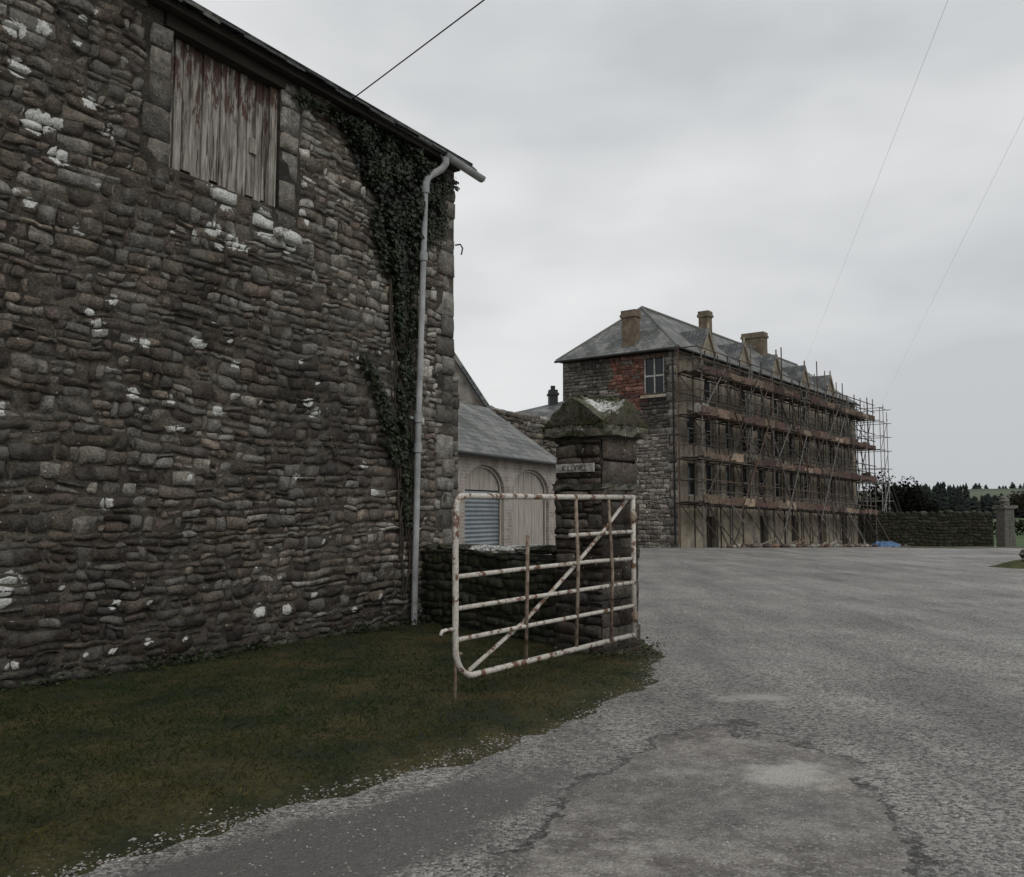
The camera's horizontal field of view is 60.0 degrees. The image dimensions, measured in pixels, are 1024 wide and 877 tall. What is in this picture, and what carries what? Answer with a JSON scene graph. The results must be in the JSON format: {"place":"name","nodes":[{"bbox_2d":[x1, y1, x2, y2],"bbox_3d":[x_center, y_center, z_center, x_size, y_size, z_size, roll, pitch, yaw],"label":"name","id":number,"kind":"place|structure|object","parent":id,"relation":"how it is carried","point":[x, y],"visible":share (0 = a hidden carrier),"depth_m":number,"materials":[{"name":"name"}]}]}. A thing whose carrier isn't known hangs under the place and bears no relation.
{"place":"outdoors","nodes":[
{"label":"outdoors","id":0,"kind":"place"},
{"bbox_2d":[7,546,1023,876],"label":"gravel yard","id":1,"kind":"structure","parent":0,"point":[847,606],"depth_m":5.39,"materials":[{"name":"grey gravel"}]},
{"bbox_2d":[453,353,492,410],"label":"gabled outbuilding","id":2,"kind":"structure","parent":1,"relation":"on","point":[468,389],"depth_m":27.70,"materials":[{"name":"paint"}]},
{"bbox_2d":[458,402,556,554],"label":"slate roofed stable","id":3,"kind":"structure","parent":1,"relation":"on","point":[497,453],"depth_m":22.30,"materials":[{"name":"paint"}]},
{"bbox_2d":[462,401,558,535],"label":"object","id":4,"kind":"object","parent":1,"relation":"on","point":[513,417],"visible":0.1,"depth_m":31.17,"materials":[{"name":"grey stone"}]},
{"bbox_2d":[518,386,564,418],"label":"outhouse","id":5,"kind":"structure","parent":1,"relation":"on","point":[550,408],"depth_m":40.43,"materials":[{"name":"stone"}]},
{"bbox_2d":[720,538,909,547],"bbox_3d":[19.103,6.109,51.079,2.190,1.226,30.122,-4,-6,37],"label":"builders rubble","id":6,"kind":"object","parent":1,"relation":"on","point":[775,545],"visible":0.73,"depth_m":45.08,"materials":[{"name":"grey stone"}]},
{"bbox_2d":[872,541,902,546],"bbox_3d":[23.600,6.684,56.039,1.800,0.440,1.400,2,-5,-23],"label":"blue tarpaulin","id":7,"kind":"object","parent":1,"relation":"on","point":[885,543],"visible":0.89,"depth_m":55.59,"materials":[{"name":"blue plastic"}]},
{"bbox_2d":[898,547,1023,548],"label":"grass strip","id":8,"kind":"object","parent":1,"relation":"on","point":[961,547],"depth_m":38.01,"materials":[{"name":"green plant"}]},
{"bbox_2d":[987,549,1023,568],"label":"grass mound","id":9,"kind":"object","parent":1,"relation":"on","point":[1016,564],"depth_m":24.30,"materials":[{"name":"plant"}]},
{"bbox_2d":[193,0,1023,490],"label":"sky","id":10,"kind":"structure","parent":0,"point":[678,159],"materials":[{"name":"grey"}]},
{"bbox_2d":[881,210,977,403],"bbox_3d":[15.150,-5.359,31.453,0.004,0.304,70.181,-2,-5,19],"label":"overhead wire","id":11,"kind":"object","parent":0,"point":[958,248],"visible":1,"depth_m":26.01,"materials":[{"name":"grey metal"}]},
{"bbox_2d":[859,488,1023,546],"bbox_3d":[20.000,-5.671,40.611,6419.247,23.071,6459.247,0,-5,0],"label":"ground","id":12,"kind":"structure","parent":0,"point":[977,493],"depth_m":362.17,"materials":[{"name":"green plant"}]},
{"bbox_2d":[0,0,485,690],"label":"stone barn","id":13,"kind":"structure","parent":12,"relation":"on","point":[194,308],"depth_m":8.90,"materials":[{"name":"grey stone"}]},
{"bbox_2d":[291,90,459,598],"bbox_3d":[-1.602,-0.990,11.261,0.211,6.067,3.294,-3,-6,32],"label":"ivy","id":14,"kind":"object","parent":13,"relation":"attached to","point":[388,170],"visible":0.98,"depth_m":11.54,"materials":[{"name":"green plant"}]},
{"bbox_2d":[0,621,665,876],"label":"grass verge","id":15,"kind":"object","parent":12,"relation":"on","point":[276,796],"depth_m":5.89,"materials":[{"name":"green plant"}]},
{"bbox_2d":[0,614,664,691],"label":"wall foot weeds","id":16,"kind":"object","parent":15,"relation":"on","point":[360,630],"depth_m":8.89,"materials":[{"name":"green plant"}]},
{"bbox_2d":[419,548,556,644],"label":"stones","id":17,"kind":"object","parent":15,"relation":"on","point":[516,609],"visible":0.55,"depth_m":10.69,"materials":[{"name":"grey stone"}]},
{"bbox_2d":[439,493,638,700],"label":"farm gate","id":18,"kind":"structure","parent":15,"relation":"on","point":[524,624],"depth_m":7.86,"materials":[{"name":"white metal"}]},
{"bbox_2d":[422,550,555,638],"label":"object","id":19,"kind":"object","parent":12,"relation":"on","point":[543,556],"visible":0.07,"depth_m":10.64,"materials":[{"name":"grey stone"}]},
{"bbox_2d":[425,543,556,554],"bbox_3d":[-0.251,1.370,11.062,0.553,0.157,3.021,4,-6,-38],"label":"mossy coping","id":20,"kind":"object","parent":19,"relation":"on","point":[545,549],"visible":0.59,"depth_m":10.25,"materials":[{"name":"stone"}]},
{"bbox_2d":[469,544,541,553],"bbox_3d":[0.215,1.312,10.427,0.530,0.145,1.980,4,-6,-38],"label":"lichened coping","id":21,"kind":"object","parent":19,"relation":"on","point":[515,549],"visible":0.56,"depth_m":10.57,"materials":[{"name":"stone"}]},
{"bbox_2d":[502,417,556,457],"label":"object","id":22,"kind":"object","parent":12,"relation":"on","point":[532,432],"depth_m":31.85,"materials":[{"name":"grey stone"}]},
{"bbox_2d":[540,395,649,654],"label":"stone gate pier","id":23,"kind":"structure","parent":12,"relation":"on","point":[594,439],"depth_m":9.37,"materials":[{"name":"grey stone"}]},
{"bbox_2d":[563,350,677,546],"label":"building wall","id":24,"kind":"structure","parent":12,"relation":"on","point":[641,354],"depth_m":42.49,"materials":[{"name":"grey stone"}]},
{"bbox_2d":[563,350,677,547],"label":"end wall stones","id":25,"kind":"object","parent":24,"relation":"attached to","point":[598,373],"visible":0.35,"depth_m":42.23,"materials":[{"name":"grey stone"}]},
{"bbox_2d":[675,336,856,547],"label":"front wall","id":26,"kind":"structure","parent":12,"relation":"on","point":[685,406],"depth_m":47.06,"materials":[{"name":"grey stone"}]},
{"bbox_2d":[557,309,675,360],"bbox_3d":[5.859,-5.425,44.765,6.900,2.843,2.892,-4,-6,37],"label":"roof hip end","id":27,"kind":"object","parent":26,"relation":"on","point":[652,336],"visible":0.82,"depth_m":44.30,"materials":[{"name":"stone"}]},
{"bbox_2d":[554,346,859,544],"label":"gutters","id":28,"kind":"object","parent":26,"relation":"attached to","point":[645,351],"visible":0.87,"depth_m":42.70,"materials":[{"name":"black metal"}]},
{"bbox_2d":[644,357,850,500],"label":"sashes","id":29,"kind":"object","parent":26,"relation":"attached to","point":[654,376],"visible":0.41,"depth_m":44.97,"materials":[{"name":"paint"}]},
{"bbox_2d":[646,357,849,499],"bbox_3d":[15.107,0.235,52.838,1.650,6.700,26.830,-4,-6,37],"label":"window glass","id":30,"kind":"object","parent":26,"relation":"attached to","point":[650,371],"visible":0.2,"depth_m":44.52,"materials":[{"name":"grey glass"}]},
{"bbox_2d":[640,323,857,547],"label":"sandstone dressings","id":31,"kind":"structure","parent":26,"relation":"attached to","point":[687,533],"depth_m":48.00,"materials":[{"name":"beige stone"}]},
{"bbox_2d":[808,3,946,354],"bbox_3d":[10.450,-5.815,27.477,0.004,2.254,58.984,-1,-5,16],"label":"overhead wire","id":32,"kind":"object","parent":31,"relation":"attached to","point":[891,143],"visible":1,"depth_m":17.89,"materials":[{"name":"grey metal"}]},
{"bbox_2d":[647,310,859,404],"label":"roof front","id":33,"kind":"structure","parent":26,"relation":"on","point":[672,328],"depth_m":48.18,"materials":[{"name":"stone"}]},
{"bbox_2d":[556,306,797,365],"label":"ridge tiles","id":34,"kind":"object","parent":33,"relation":"on","point":[644,309],"visible":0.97,"depth_m":45.87,"materials":[{"name":"grey tile"}]},
{"bbox_2d":[679,329,708,354],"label":"gablet roof","id":35,"kind":"structure","parent":33,"relation":"on","point":[695,337],"depth_m":44.61,"materials":[{"name":"stone"}]},
{"bbox_2d":[620,309,768,355],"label":"chimney stacks","id":36,"kind":"object","parent":33,"relation":"attached to","point":[757,341],"visible":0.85,"depth_m":51.72,"materials":[{"name":"stone"}]},
{"bbox_2d":[716,342,744,366],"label":"gablet roof","id":37,"kind":"structure","parent":33,"relation":"on","point":[734,350],"depth_m":48.16,"materials":[{"name":"stone"}]},
{"bbox_2d":[751,354,776,377],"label":"gablet roof","id":38,"kind":"structure","parent":33,"relation":"on","point":[768,361],"depth_m":51.87,"materials":[{"name":"stone"}]},
{"bbox_2d":[782,365,804,383],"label":"gablet roof","id":39,"kind":"structure","parent":33,"relation":"on","point":[796,372],"depth_m":55.69,"materials":[{"name":"stone"}]},
{"bbox_2d":[809,375,830,395],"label":"gablet roof","id":40,"kind":"structure","parent":33,"relation":"on","point":[821,380],"depth_m":59.61,"materials":[{"name":"stone"}]},
{"bbox_2d":[706,515,843,547],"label":"dark doorways","id":41,"kind":"object","parent":26,"relation":"attached to","point":[761,529],"visible":0.08,"depth_m":49.55,"materials":[{"name":"black"}]},
{"bbox_2d":[648,340,901,547],"bbox_3d":[18.674,1.186,54.156,4.126,11.624,35.617,-4,-6,37],"label":"scaffolding","id":42,"kind":"object","parent":12,"relation":"on","point":[707,412],"visible":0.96,"depth_m":48.13,"materials":[{"name":"metal"}]},
{"bbox_2d":[858,470,946,513],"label":"shrubbery","id":43,"kind":"object","parent":12,"relation":"on","point":[906,502],"visible":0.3,"depth_m":68.19,"materials":[{"name":"green plant"}]},
{"bbox_2d":[857,514,993,546],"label":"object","id":44,"kind":"object","parent":12,"relation":"on","point":[942,521],"visible":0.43,"depth_m":60.57,"materials":[{"name":"grey stone"}]},
{"bbox_2d":[857,510,995,546],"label":"stones","id":45,"kind":"object","parent":44,"relation":"attached to","point":[943,533],"visible":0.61,"depth_m":60.48,"materials":[{"name":"grey stone"}]},
{"bbox_2d":[892,481,1023,518],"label":"distant treeline","id":46,"kind":"object","parent":12,"relation":"on","point":[953,499],"visible":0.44,"depth_m":202.23,"materials":[{"name":"green plant"}]},
{"bbox_2d":[992,496,1017,546],"bbox_3d":[30.899,5.325,55.553,1.076,3.474,1.069,1,-5,-11],"label":"stone gatepost","id":47,"kind":"object","parent":12,"relation":"on","point":[1005,531],"visible":0.83,"depth_m":55.23,"materials":[{"name":"grey stone"}]},
{"bbox_2d":[993,517,1023,536],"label":"field hedge","id":48,"kind":"object","parent":12,"relation":"on","point":[1019,525],"visible":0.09,"depth_m":88.23,"materials":[{"name":"green plant"}]},
{"bbox_2d":[1008,491,1023,515],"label":"thorn tree","id":49,"kind":"object","parent":12,"relation":"on","point":[1018,497],"visible":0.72,"depth_m":60.12,"materials":[{"name":"green plant"}]},
{"bbox_3d":[9.000,-2.612,-0.635,1.400,8.700,0.270,0,-5,0],"label":"utility pole","id":50,"kind":"object","parent":12,"relation":"on","visible":0},
{"bbox_2d":[347,0,484,102],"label":"overhead wire","id":51,"kind":"object","parent":50,"relation":"attached to","point":[417,49],"visible":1,"depth_m":9.79,"materials":[{"name":"black metal"}]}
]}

